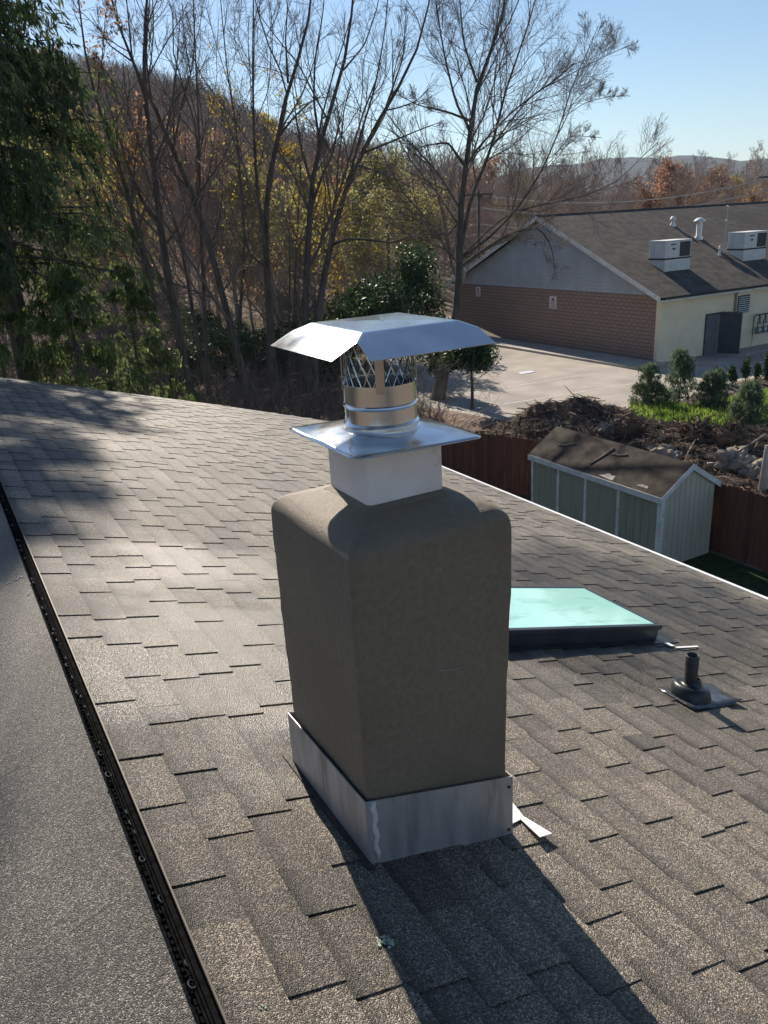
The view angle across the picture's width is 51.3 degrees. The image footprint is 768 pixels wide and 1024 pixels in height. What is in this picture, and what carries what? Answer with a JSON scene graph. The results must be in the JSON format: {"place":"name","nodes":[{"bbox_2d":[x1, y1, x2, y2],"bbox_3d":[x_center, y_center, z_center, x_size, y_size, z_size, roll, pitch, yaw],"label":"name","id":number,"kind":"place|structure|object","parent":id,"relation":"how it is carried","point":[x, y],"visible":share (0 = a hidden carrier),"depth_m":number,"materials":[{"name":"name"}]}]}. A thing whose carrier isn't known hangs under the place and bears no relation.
{"place":"outdoors","nodes":[
{"label":"outdoors","id":0,"kind":"place"},
{"bbox_2d":[0,378,767,1023],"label":"house","id":1,"kind":"structure","parent":0,"point":[174,846],"depth_m":2.63,"materials":[{"name":"grey"}]},
{"bbox_2d":[271,446,551,870],"bbox_3d":[0.070,0.515,2.436,0.625,1.560,0.644,-14,23,-27],"label":"chimney","id":2,"kind":"object","parent":1,"relation":"on","point":[394,574],"visible":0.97,"depth_m":2.16,"materials":[{"name":"paint"}]},
{"bbox_2d":[270,312,500,459],"bbox_3d":[0.003,-0.359,2.132,0.486,0.311,0.506,-14,23,-27],"label":"rain cap","id":3,"kind":"object","parent":2,"relation":"on","point":[382,417],"visible":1,"depth_m":2.04,"materials":[{"name":"metal"}]},
{"bbox_2d":[509,586,698,651],"bbox_3d":[1.000,0.621,4.630,1.517,0.498,0.782,-14,23,-27],"label":"skylight","id":4,"kind":"object","parent":1,"relation":"on","point":[557,617],"visible":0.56,"depth_m":4.55,"materials":[{"name":"green glass"}]},
{"bbox_2d":[656,652,742,709],"bbox_3d":[1.549,0.816,3.916,0.354,0.289,0.236,-14,23,-27],"label":"vent pipe","id":5,"kind":"object","parent":1,"relation":"on","point":[690,689],"visible":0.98,"depth_m":3.87,"materials":[{"name":"black rubber"}]},
{"bbox_2d":[0,146,767,573],"bbox_3d":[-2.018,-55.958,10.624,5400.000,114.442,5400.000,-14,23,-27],"label":"ground","id":6,"kind":"structure","parent":0,"point":[474,426],"depth_m":68.91,"materials":[{"name":"brown soil"}]},
{"bbox_2d":[0,270,70,383],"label":"spruce tree","id":7,"kind":"object","parent":6,"relation":"on","point":[15,319],"visible":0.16,"depth_m":21.57,"materials":[{"name":"green plant"}]},
{"bbox_2d":[1,92,109,328],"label":"woodland tree","id":8,"kind":"object","parent":6,"relation":"on","point":[49,155],"visible":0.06,"depth_m":45.62,"materials":[{"name":"green plant"}]},
{"bbox_2d":[23,111,127,304],"bbox_3d":[-20.789,-19.819,53.744,6.573,14.078,7.177,-3,20,1],"label":"woodland tree","id":9,"kind":"object","parent":6,"relation":"on","point":[88,197],"visible":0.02,"depth_m":54.15,"materials":[{"name":"yellow plant"}]},
{"bbox_2d":[7,262,154,392],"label":"spruce tree","id":10,"kind":"object","parent":6,"relation":"on","point":[108,358],"visible":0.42,"depth_m":22.17,"materials":[{"name":"green plant"}]},
{"bbox_2d":[0,0,162,381],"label":"spruce tree","id":11,"kind":"object","parent":6,"relation":"on","point":[21,190],"visible":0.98,"depth_m":21.57,"materials":[{"name":"green plant"}]},
{"bbox_2d":[69,192,131,325],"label":"woodland tree","id":12,"kind":"object","parent":6,"relation":"on","point":[120,254],"visible":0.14,"depth_m":53.52,"materials":[{"name":"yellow plant"}]},
{"bbox_2d":[88,82,150,203],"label":"woodland tree","id":13,"kind":"object","parent":6,"relation":"on","point":[116,125],"visible":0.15,"depth_m":71.87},
{"bbox_2d":[102,128,153,259],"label":"woodland tree","id":14,"kind":"object","parent":6,"relation":"on","point":[131,169],"visible":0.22,"depth_m":70.80,"materials":[{"name":"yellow plant"}]},
{"bbox_2d":[36,0,220,395],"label":"bare tree","id":15,"kind":"object","parent":6,"relation":"on","point":[146,264],"visible":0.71,"depth_m":26.35,"materials":[{"name":"brown plant"}]},
{"bbox_2d":[114,197,175,290],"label":"woodland tree","id":16,"kind":"object","parent":6,"relation":"on","point":[147,229],"visible":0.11,"depth_m":54.76,"materials":[{"name":"yellow plant"}]},
{"bbox_2d":[93,259,207,402],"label":"spruce tree","id":17,"kind":"object","parent":6,"relation":"on","point":[152,342],"visible":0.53,"depth_m":25.24,"materials":[{"name":"green plant"}]},
{"bbox_2d":[46,0,267,400],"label":"bare tree","id":18,"kind":"object","parent":6,"relation":"on","point":[168,288],"visible":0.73,"depth_m":27.41,"materials":[{"name":"brown plant"}]},
{"bbox_2d":[111,119,220,402],"bbox_3d":[-9.666,-10.237,34.332,4.978,12.165,5.264,5,22,23],"label":"bare tree","id":19,"kind":"object","parent":6,"relation":"on","point":[193,319],"visible":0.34,"depth_m":34.23,"materials":[{"name":"brown plant"}]},
{"bbox_2d":[112,105,247,335],"bbox_3d":[-11.800,-15.682,46.041,7.805,14.297,6.162,-12,22,-22],"label":"woodland tree","id":20,"kind":"object","parent":6,"relation":"on","point":[183,164],"visible":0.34,"depth_m":45.04,"materials":[{"name":"plant"}]},
{"bbox_2d":[56,0,310,409],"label":"bare tree","id":21,"kind":"object","parent":6,"relation":"on","point":[225,310],"visible":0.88,"depth_m":27.65,"materials":[{"name":"brown plant"}]},
{"bbox_2d":[135,124,231,339],"bbox_3d":[-12.229,-17.537,51.924,5.207,13.958,6.132,15,27,41],"label":"woodland tree","id":22,"kind":"object","parent":6,"relation":"on","point":[193,252],"visible":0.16,"depth_m":50.95,"materials":[{"name":"plant"}]},
{"bbox_2d":[88,0,280,403],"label":"bare tree","id":23,"kind":"object","parent":6,"relation":"on","point":[205,330],"visible":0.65,"depth_m":30.13,"materials":[{"name":"brown plant"}]},
{"bbox_2d":[168,340,217,392],"bbox_3d":[-9.080,-6.954,37.719,2.137,3.062,3.325,-14,23,-27],"label":"evergreen shrub","id":24,"kind":"object","parent":6,"relation":"on","point":[190,350],"visible":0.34,"depth_m":37.10,"materials":[{"name":"green plant"}]},
{"bbox_2d":[153,96,233,327],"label":"woodland tree","id":25,"kind":"object","parent":6,"relation":"on","point":[217,309],"visible":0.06,"depth_m":54.28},
{"bbox_2d":[162,296,225,345],"bbox_3d":[-11.269,-11.277,48.653,3.778,3.865,3.633,-1,20,6],"label":"evergreen shrub","id":26,"kind":"object","parent":6,"relation":"on","point":[210,317],"visible":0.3,"depth_m":47.84,"materials":[{"name":"green plant"}]},
{"bbox_2d":[145,156,245,357],"bbox_3d":[-10.907,-14.562,46.983,5.547,11.576,6.110,-4,20,-3],"label":"woodland tree","id":27,"kind":"object","parent":6,"relation":"on","point":[197,263],"visible":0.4,"depth_m":46.24,"materials":[{"name":"plant"}]},
{"bbox_2d":[0,233,440,421],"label":"fallen leaves","id":28,"kind":"object","parent":6,"relation":"on","point":[214,352],"visible":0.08,"depth_m":46.05,"materials":[{"name":"brown plant"}]},
{"bbox_2d":[184,320,260,386],"bbox_3d":[-7.927,-7.713,39.568,4.053,3.551,3.234,4,21,19],"label":"evergreen shrub","id":29,"kind":"object","parent":6,"relation":"on","point":[220,342],"visible":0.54,"depth_m":39.15,"materials":[{"name":"green plant"}]},
{"bbox_2d":[166,18,283,381],"bbox_3d":[-7.128,-14.329,38.429,5.514,17.038,4.722,-7,20,-10],"label":"bare tree","id":30,"kind":"object","parent":6,"relation":"on","point":[242,286],"visible":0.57,"depth_m":37.95,"materials":[{"name":"brown plant"}]},
{"bbox_2d":[183,119,277,326],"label":"woodland tree","id":31,"kind":"object","parent":6,"relation":"on","point":[233,283],"visible":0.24,"depth_m":48.83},
{"bbox_2d":[210,181,280,330],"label":"woodland tree","id":32,"kind":"object","parent":6,"relation":"on","point":[249,303],"visible":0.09,"depth_m":54.98,"materials":[{"name":"plant"}]},
{"bbox_2d":[216,305,283,373],"bbox_3d":[-7.243,-9.100,43.082,3.556,4.084,4.704,-2,20,5],"label":"evergreen shrub","id":33,"kind":"object","parent":6,"relation":"on","point":[256,332],"visible":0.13,"depth_m":42.55,"materials":[{"name":"green plant"}]},
{"bbox_2d":[0,191,501,429],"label":"underbrush","id":34,"kind":"object","parent":6,"relation":"on","point":[335,411],"visible":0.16,"depth_m":33.74,"materials":[{"name":"brown plant"}]},
{"bbox_2d":[168,0,345,413],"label":"bare tree","id":35,"kind":"object","parent":6,"relation":"on","point":[264,227],"visible":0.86,"depth_m":30.80,"materials":[{"name":"brown plant"}]},
{"bbox_2d":[218,159,304,339],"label":"woodland tree","id":36,"kind":"object","parent":6,"relation":"on","point":[276,302],"visible":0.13,"depth_m":52.79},
{"bbox_2d":[207,156,319,306],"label":"woodland tree","id":37,"kind":"object","parent":6,"relation":"on","point":[273,227],"visible":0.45,"depth_m":45.43,"materials":[{"name":"green plant"}]},
{"bbox_2d":[241,178,287,326],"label":"woodland tree","id":38,"kind":"object","parent":6,"relation":"on","point":[262,309],"visible":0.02,"depth_m":58.58,"materials":[{"name":"plant"}]},
{"bbox_2d":[250,321,300,383],"bbox_3d":[-5.356,-8.111,41.365,3.942,3.499,4.006,-14,23,-27],"label":"evergreen shrub","id":39,"kind":"object","parent":6,"relation":"on","point":[280,335],"visible":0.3,"depth_m":41.45,"materials":[{"name":"green plant"}]},
{"bbox_2d":[235,124,361,412],"bbox_3d":[-3.498,-10.130,34.404,4.765,12.066,6.662,-2,20,5],"label":"bare tree","id":40,"kind":"object","parent":6,"relation":"on","point":[290,295],"visible":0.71,"depth_m":33.00,"materials":[{"name":"brown plant"}]},
{"bbox_2d":[272,187,325,317],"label":"woodland tree","id":41,"kind":"object","parent":6,"relation":"on","point":[292,204],"visible":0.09,"depth_m":61.73,"materials":[{"name":"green plant"}]},
{"bbox_2d":[243,72,361,377],"bbox_3d":[-4.262,-14.447,41.693,5.630,15.330,3.724,-14,23,-27],"label":"bare tree","id":42,"kind":"object","parent":6,"relation":"on","point":[296,231],"visible":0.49,"depth_m":41.07,"materials":[{"name":"brown plant"}]},
{"bbox_2d":[287,157,343,313],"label":"woodland tree","id":43,"kind":"object","parent":6,"relation":"on","point":[317,177],"visible":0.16,"depth_m":63.25,"materials":[{"name":"green plant"}]},
{"bbox_2d":[227,0,422,417],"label":"bare tree","id":44,"kind":"object","parent":6,"relation":"on","point":[304,312],"visible":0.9,"depth_m":29.09,"materials":[{"name":"brown plant"}]},
{"bbox_2d":[308,347,355,390],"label":"evergreen shrub","id":45,"kind":"object","parent":6,"relation":"on","point":[327,364],"visible":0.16,"depth_m":39.06,"materials":[{"name":"green plant"}]},
{"bbox_2d":[306,168,375,290],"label":"woodland tree","id":46,"kind":"object","parent":6,"relation":"on","point":[330,185],"visible":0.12,"depth_m":52.82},
{"bbox_2d":[322,288,361,350],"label":"evergreen shrub","id":47,"kind":"object","parent":6,"relation":"on","point":[335,304],"visible":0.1,"depth_m":48.23,"materials":[{"name":"green plant"}]},
{"bbox_2d":[301,179,383,306],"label":"woodland tree","id":48,"kind":"object","parent":6,"relation":"on","point":[337,286],"visible":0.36,"depth_m":51.31,"materials":[{"name":"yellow plant"}]},
{"bbox_2d":[249,0,448,419],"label":"bare tree","id":49,"kind":"object","parent":6,"relation":"on","point":[331,244],"visible":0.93,"depth_m":28.87,"materials":[{"name":"brown plant"}]},
{"bbox_2d":[325,210,386,291],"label":"autumn tree","id":50,"kind":"object","parent":6,"relation":"on","point":[381,247],"visible":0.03,"depth_m":59.28,"materials":[{"name":"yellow plant"}]},
{"bbox_2d":[317,174,400,293],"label":"woodland tree","id":51,"kind":"object","parent":6,"relation":"on","point":[365,245],"visible":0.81,"depth_m":48.51,"materials":[{"name":"green plant"}]},
{"bbox_2d":[319,152,402,281],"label":"woodland tree","id":52,"kind":"object","parent":6,"relation":"on","point":[373,176],"visible":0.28,"depth_m":63.81,"materials":[{"name":"green plant"}]},
{"bbox_2d":[339,262,429,368],"bbox_3d":[-0.094,-11.053,45.248,4.999,6.172,5.950,3,21,16],"label":"evergreen shrub","id":53,"kind":"object","parent":6,"relation":"on","point":[380,299],"visible":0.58,"depth_m":43.88,"materials":[{"name":"green plant"}]},
{"bbox_2d":[4,45,766,259],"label":"woods","id":54,"kind":"object","parent":6,"relation":"on","point":[80,64],"visible":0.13,"depth_m":118.10,"materials":[{"name":"brown plant"}]},
{"bbox_2d":[349,140,449,308],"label":"woodland tree","id":55,"kind":"object","parent":6,"relation":"on","point":[406,190],"visible":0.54,"depth_m":64.75,"materials":[{"name":"green plant"}]},
{"bbox_2d":[387,237,448,317],"bbox_3d":[2.421,-13.692,50.717,4.848,7.135,4.397,-14,23,-27],"label":"evergreen shrub","id":56,"kind":"object","parent":6,"relation":"on","point":[412,268],"visible":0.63,"depth_m":49.62,"materials":[{"name":"green plant"}]},
{"bbox_2d":[385,183,452,264],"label":"autumn tree","id":57,"kind":"object","parent":6,"relation":"on","point":[432,215],"visible":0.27,"depth_m":67.49,"materials":[{"name":"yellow plant"}]},
{"bbox_2d":[416,313,457,385],"bbox_3d":[2.546,-7.412,38.013,2.182,4.027,2.134,-5,20,-4],"label":"evergreen shrub","id":58,"kind":"object","parent":6,"relation":"on","point":[431,355],"visible":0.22,"depth_m":37.75,"materials":[{"name":"green plant"}]},
{"bbox_2d":[435,185,475,270],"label":"woodland tree","id":59,"kind":"object","parent":6,"relation":"on","point":[452,243],"visible":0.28,"depth_m":74.01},
{"bbox_2d":[437,325,502,408],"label":"evergreen tree","id":60,"kind":"object","parent":6,"relation":"on","point":[482,354],"visible":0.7,"depth_m":33.97,"materials":[{"name":"green plant"}]},
{"bbox_2d":[465,191,492,258],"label":"utility pole","id":61,"kind":"object","parent":6,"relation":"on","point":[478,223],"visible":0.35,"depth_m":67.64,"materials":[{"name":"brown wood"}]},
{"bbox_2d":[404,178,765,209],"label":"power line","id":62,"kind":"object","parent":61,"relation":"attached to","point":[619,201],"visible":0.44,"depth_m":70.26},
{"bbox_2d":[454,152,505,261],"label":"woodland tree","id":63,"kind":"object","parent":6,"relation":"on","point":[491,169],"visible":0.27,"depth_m":87.05,"materials":[{"name":"plant"}]},
{"bbox_2d":[453,152,519,255],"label":"woodland tree","id":64,"kind":"object","parent":6,"relation":"on","point":[479,188],"visible":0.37,"depth_m":77.77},
{"bbox_2d":[441,430,539,495],"bbox_3d":[2.162,-1.836,25.542,7.941,1.840,0.168,13,26,38],"label":"picket fence","id":65,"kind":"object","parent":6,"relation":"on","point":[500,461],"visible":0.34,"depth_m":24.43,"materials":[{"name":"wood"}]},
{"bbox_2d":[465,163,521,247],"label":"woodland tree","id":66,"kind":"object","parent":6,"relation":"on","point":[489,183],"visible":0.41,"depth_m":76.33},
{"bbox_2d":[335,0,672,400],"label":"bare tree","id":67,"kind":"object","parent":6,"relation":"on","point":[461,224],"visible":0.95,"depth_m":33.50,"materials":[{"name":"brown plant"}]},
{"bbox_2d":[474,126,541,244],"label":"woodland tree","id":68,"kind":"object","parent":6,"relation":"on","point":[502,207],"visible":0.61,"depth_m":70.56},
{"bbox_2d":[494,173,539,232],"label":"woodland tree","id":69,"kind":"object","parent":6,"relation":"on","point":[520,219],"visible":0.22,"depth_m":99.82,"materials":[{"name":"brown plant"}]},
{"bbox_2d":[505,141,568,219],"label":"woodland tree","id":70,"kind":"object","parent":6,"relation":"on","point":[547,189],"visible":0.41,"depth_m":72.48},
{"bbox_2d":[389,317,767,419],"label":"parking lot","id":71,"kind":"structure","parent":6,"relation":"on","point":[591,376],"depth_m":40.21,"materials":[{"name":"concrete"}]},
{"bbox_2d":[489,344,641,369],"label":"kerb","id":72,"kind":"structure","parent":71,"relation":"on","point":[572,357],"depth_m":45.65,"materials":[{"name":"concrete"}]},
{"bbox_2d":[560,139,618,212],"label":"woodland tree","id":73,"kind":"object","parent":6,"relation":"on","point":[587,166],"visible":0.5,"depth_m":76.75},
{"bbox_2d":[446,201,767,361],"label":"commercial building","id":74,"kind":"structure","parent":6,"relation":"on","point":[612,291],"depth_m":46.66,"materials":[{"name":"brown brick"}]},
{"bbox_2d":[648,239,691,271],"bbox_3d":[15.965,-14.185,44.742,2.060,1.970,1.210,-14,23,-27],"label":"rooftop air unit","id":75,"kind":"object","parent":74,"relation":"on","point":[669,255],"visible":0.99,"depth_m":44.17,"materials":[{"name":"metal"}]},
{"bbox_2d":[704,314,718,354],"bbox_3d":[18.137,-9.825,44.329,0.970,2.150,0.035,-14,23,-27],"label":"door","id":76,"kind":"structure","parent":74,"relation":"in","point":[712,320],"depth_m":44.31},
{"bbox_2d":[717,312,742,353],"bbox_3d":[19.128,-9.909,44.257,1.146,2.250,0.062,10,24,32],"label":"open door","id":77,"kind":"structure","parent":74,"relation":"in","point":[730,325],"depth_m":44.22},
{"bbox_2d":[726,230,767,260],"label":"rooftop air unit","id":78,"kind":"object","parent":74,"relation":"on","point":[746,245],"visible":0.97,"depth_m":47.34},
{"bbox_2d":[485,397,767,495],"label":"debris pile","id":79,"kind":"object","parent":6,"relation":"on","point":[545,416],"visible":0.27,"depth_m":27.91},
{"bbox_2d":[607,407,652,440],"bbox_3d":[8.390,-2.734,27.014,1.744,1.436,1.582,-8,20,-12],"label":"root stump","id":80,"kind":"object","parent":79,"relation":"on","point":[630,427],"visible":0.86,"depth_m":27.00,"materials":[{"name":"brown wood"}]},
{"bbox_2d":[669,405,729,442],"bbox_3d":[9.924,-2.506,25.431,1.785,1.989,1.946,2,21,15],"label":"root stump","id":81,"kind":"object","parent":79,"relation":"on","point":[696,429],"visible":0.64,"depth_m":25.16,"materials":[{"name":"brown wood"}]},
{"bbox_2d":[699,406,761,449],"bbox_3d":[10.495,-2.191,24.404,1.797,2.065,1.862,10,24,32],"label":"root stump","id":82,"kind":"object","parent":79,"relation":"on","point":[730,433],"visible":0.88,"depth_m":24.22,"materials":[{"name":"brown wood"}]},
{"bbox_2d":[714,445,756,472],"bbox_3d":[10.223,-1.429,23.264,1.360,1.039,1.006,-14,23,-27],"label":"boulder","id":83,"kind":"object","parent":79,"relation":"on","point":[737,457],"visible":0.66,"depth_m":22.98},
{"bbox_2d":[738,458,762,479],"bbox_3d":[10.588,-1.109,22.776,1.059,0.745,0.998,-14,23,-27],"label":"boulder","id":84,"kind":"object","parent":79,"relation":"on","point":[754,467],"visible":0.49,"depth_m":22.55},
{"bbox_2d":[615,171,661,209],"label":"woodland tree","id":85,"kind":"object","parent":6,"relation":"on","point":[637,197],"visible":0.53,"depth_m":78.62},
{"bbox_2d":[612,142,674,208],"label":"woodland tree","id":86,"kind":"object","parent":6,"relation":"on","point":[650,169],"visible":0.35,"depth_m":96.17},
{"bbox_2d":[626,162,688,209],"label":"woodland tree","id":87,"kind":"object","parent":6,"relation":"on","point":[646,204],"visible":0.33,"depth_m":82.26,"materials":[{"name":"plant"}]},
{"bbox_2d":[650,153,698,207],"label":"woodland tree","id":88,"kind":"object","parent":6,"relation":"on","point":[668,165],"visible":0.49,"depth_m":80.49,"materials":[{"name":"plant"}]},
{"bbox_2d":[656,160,709,207],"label":"woodland tree","id":89,"kind":"object","parent":6,"relation":"on","point":[678,185],"visible":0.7,"depth_m":75.86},
{"bbox_2d":[665,153,724,206],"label":"woodland tree","id":90,"kind":"object","parent":6,"relation":"on","point":[700,174],"visible":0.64,"depth_m":76.20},
{"bbox_2d":[684,160,732,205],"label":"woodland tree","id":91,"kind":"object","parent":6,"relation":"on","point":[718,179],"visible":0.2,"depth_m":83.06,"materials":[{"name":"plant"}]},
{"bbox_2d":[709,152,750,203],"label":"woodland tree","id":92,"kind":"object","parent":6,"relation":"on","point":[728,171],"visible":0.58,"depth_m":97.33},
{"bbox_2d":[709,482,767,570],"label":"picket fence","id":93,"kind":"object","parent":6,"relation":"on","point":[739,526],"visible":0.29,"depth_m":18.67,"materials":[{"name":"wood"}]},
{"bbox_2d":[716,140,767,203],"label":"woodland tree","id":94,"kind":"object","parent":6,"relation":"on","point":[751,170],"visible":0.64,"depth_m":97.08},
{"bbox_2d":[2,0,767,175],"label":"sky","id":95,"kind":"structure","parent":0,"point":[702,65],"materials":[{"name":"blue"}]},
{"bbox_2d":[489,336,664,368],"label":"kerbed walk","id":96,"kind":"structure","parent":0,"point":[635,362],"depth_m":46.71,"materials":[{"name":"concrete"}]},
{"bbox_2d":[508,492,767,596],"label":"back yard lawn","id":97,"kind":"structure","parent":0,"point":[741,575],"depth_m":18.38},
{"bbox_2d":[528,426,720,561],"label":"garden shed","id":98,"kind":"structure","parent":97,"relation":"on","point":[658,503],"depth_m":19.19,"materials":[{"name":"white paint"}]},
{"bbox_2d":[559,471,583,521],"bbox_3d":[4.868,-0.256,20.749,0.038,1.660,0.930,-14,23,-27],"label":"door","id":99,"kind":"structure","parent":98,"relation":"in","point":[571,487],"depth_m":20.68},
{"bbox_2d":[586,480,616,534],"bbox_3d":[5.398,0.036,19.866,0.038,1.660,1.030,-14,23,-27],"label":"door","id":100,"kind":"structure","parent":98,"relation":"in","point":[601,499],"depth_m":19.79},
{"bbox_2d":[680,378,767,425],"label":"planting soil","id":101,"kind":"structure","parent":0,"point":[732,390],"depth_m":35.71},
{"bbox_2d":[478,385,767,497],"bbox_3d":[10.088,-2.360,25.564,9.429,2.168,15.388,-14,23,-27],"label":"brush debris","id":102,"kind":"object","parent":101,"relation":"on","point":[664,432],"visible":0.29,"depth_m":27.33,"materials":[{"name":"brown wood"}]},
{"bbox_2d":[627,361,672,406],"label":"young pine","id":103,"kind":"object","parent":101,"relation":"on","point":[649,388],"visible":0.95,"depth_m":32.76,"materials":[{"name":"green plant"}]},
{"bbox_2d":[661,347,700,404],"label":"young pine","id":104,"kind":"object","parent":101,"relation":"on","point":[682,365],"visible":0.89,"depth_m":32.78,"materials":[{"name":"green plant"}]},
{"bbox_2d":[622,397,765,426],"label":"grass","id":105,"kind":"structure","parent":101,"relation":"on","point":[660,411],"depth_m":31.11,"materials":[{"name":"plant"}]},
{"bbox_2d":[691,366,736,410],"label":"young pine","id":106,"kind":"object","parent":101,"relation":"on","point":[718,380],"visible":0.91,"depth_m":31.65,"materials":[{"name":"green plant"}]},
{"bbox_2d":[724,378,767,424],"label":"young pine","id":107,"kind":"object","parent":101,"relation":"on","point":[750,407],"visible":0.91,"depth_m":29.32,"materials":[{"name":"green plant"}]},
{"bbox_2d":[758,445,767,490],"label":"pale trunk stub","id":108,"kind":"object","parent":101,"relation":"on","point":[763,482],"visible":0.54,"depth_m":21.19,"materials":[{"name":"grey wood"}]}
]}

